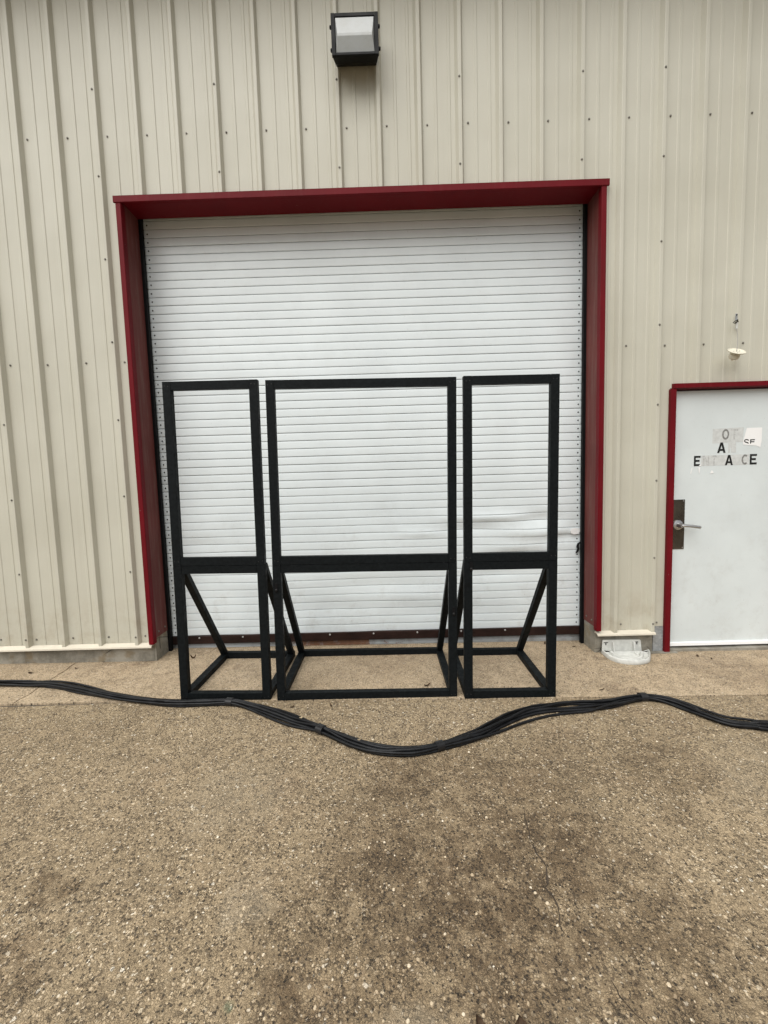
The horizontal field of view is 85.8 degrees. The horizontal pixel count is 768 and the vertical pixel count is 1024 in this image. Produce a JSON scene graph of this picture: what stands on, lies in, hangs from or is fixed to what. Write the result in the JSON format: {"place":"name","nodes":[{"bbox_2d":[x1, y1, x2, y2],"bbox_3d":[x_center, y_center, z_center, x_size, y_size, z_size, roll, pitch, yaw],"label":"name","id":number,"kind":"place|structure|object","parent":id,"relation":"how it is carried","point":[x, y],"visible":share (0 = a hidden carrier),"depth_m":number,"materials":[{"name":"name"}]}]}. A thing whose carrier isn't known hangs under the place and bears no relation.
{"place":"outdoors","nodes":[
{"label":"outdoors","id":0,"kind":"place"},
{"bbox_2d":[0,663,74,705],"bbox_3d":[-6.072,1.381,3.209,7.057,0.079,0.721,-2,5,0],"label":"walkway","id":1,"kind":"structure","parent":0,"point":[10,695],"depth_m":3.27,"materials":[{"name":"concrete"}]},
{"bbox_2d":[0,696,767,1023],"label":"concrete apron","id":2,"kind":"object","parent":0,"point":[500,936],"visible":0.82,"depth_m":1.59,"materials":[{"name":"beige concrete"}]},
{"bbox_2d":[0,703,111,706],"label":"joint filler","id":3,"kind":"object","parent":2,"relation":"on","point":[43,705],"visible":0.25,"depth_m":2.83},
{"bbox_2d":[0,680,767,756],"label":"cable bundle","id":4,"kind":"object","parent":2,"relation":"on","point":[492,727],"visible":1,"depth_m":2.57,"materials":[{"name":"black rubber"}]},
{"bbox_2d":[476,1014,485,1023],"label":"dry leaf","id":5,"kind":"object","parent":2,"relation":"on","point":[479,1020],"visible":1,"depth_m":1.12,"materials":[{"name":"brown plant"}]},
{"bbox_2d":[515,1015,526,1023],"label":"dry leaf","id":6,"kind":"object","parent":2,"relation":"on","point":[520,1020],"visible":1,"depth_m":1.12,"materials":[{"name":"brown plant"}]},
{"bbox_2d":[524,810,563,932],"bbox_3d":[0.603,1.345,1.590,0.032,0.001,0.509,-1,5,5],"label":"pavement crack","id":7,"kind":"object","parent":2,"relation":"on","point":[546,874],"visible":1,"depth_m":1.53,"materials":[{"name":"concrete"}]},
{"bbox_2d":[612,982,646,1023],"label":"pavement crack","id":8,"kind":"object","parent":2,"relation":"on","point":[626,1004],"visible":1,"depth_m":1.16,"materials":[{"name":"concrete"}]},
{"bbox_2d":[13,640,767,705],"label":"walkway","id":9,"kind":"structure","parent":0,"point":[583,670],"depth_m":3.14,"materials":[{"name":"concrete"}]},
{"bbox_2d":[162,379,294,699],"bbox_3d":[-1.093,0.194,3.086,0.621,2.140,0.701,-1,5,2],"label":"display frame","id":10,"kind":"object","parent":9,"relation":"on","point":[184,568],"visible":0.95,"depth_m":2.75,"materials":[{"name":"black metal"}]},
{"bbox_2d":[265,377,456,700],"bbox_3d":[-0.131,0.181,3.078,1.222,2.130,0.740,-1,5,0],"label":"display frame","id":11,"kind":"object","parent":9,"relation":"on","point":[282,565],"visible":1,"depth_m":2.73,"materials":[{"name":"black metal"}]},
{"bbox_2d":[457,374,559,698],"bbox_3d":[0.829,0.164,3.037,0.609,2.121,0.720,-1,5,1],"label":"display frame","id":12,"kind":"object","parent":9,"relation":"on","point":[545,562],"visible":0.91,"depth_m":2.70,"materials":[{"name":"black metal"}]},
{"bbox_2d":[601,639,650,664],"bbox_3d":[1.990,1.121,3.311,0.391,0.122,0.223,-2,5,0],"label":"plastic cover","id":13,"kind":"object","parent":9,"relation":"on","point":[628,651],"visible":1,"depth_m":3.39,"materials":[{"name":"white plastic"}]},
{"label":"ground","id":14,"kind":"structure","parent":0,"visible":0},
{"bbox_2d":[0,0,767,663],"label":"metal building","id":15,"kind":"structure","parent":14,"relation":"on","point":[572,194],"depth_m":3.33,"materials":[{"name":"beige paint"}]},
{"bbox_2d":[329,11,380,66],"bbox_3d":[-0.205,-3.385,2.977,0.358,0.292,0.169,-2,5,0],"label":"wall lamp","id":16,"kind":"object","parent":15,"relation":"attached to","point":[354,39],"visible":1,"depth_m":2.91,"materials":[{"name":"brown metal"}]},
{"bbox_2d":[138,204,587,650],"bbox_3d":[-0.129,-0.689,3.546,3.706,3.820,0.083,-2,5,0],"label":"rolling door","id":17,"kind":"structure","parent":15,"relation":"in","point":[458,293],"depth_m":3.54,"materials":[{"name":"white paint"}]},
{"bbox_2d":[670,389,767,645],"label":"entry door","id":18,"kind":"structure","parent":15,"relation":"in","point":[719,591],"depth_m":3.38,"materials":[{"name":"white paint"}]},
{"bbox_2d":[728,314,745,360],"bbox_3d":[2.685,-1.340,3.129,0.166,0.369,0.106,-4,5,-31],"label":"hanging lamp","id":19,"kind":"object","parent":15,"relation":"hanging from","point":[735,353],"visible":1,"depth_m":3.14,"materials":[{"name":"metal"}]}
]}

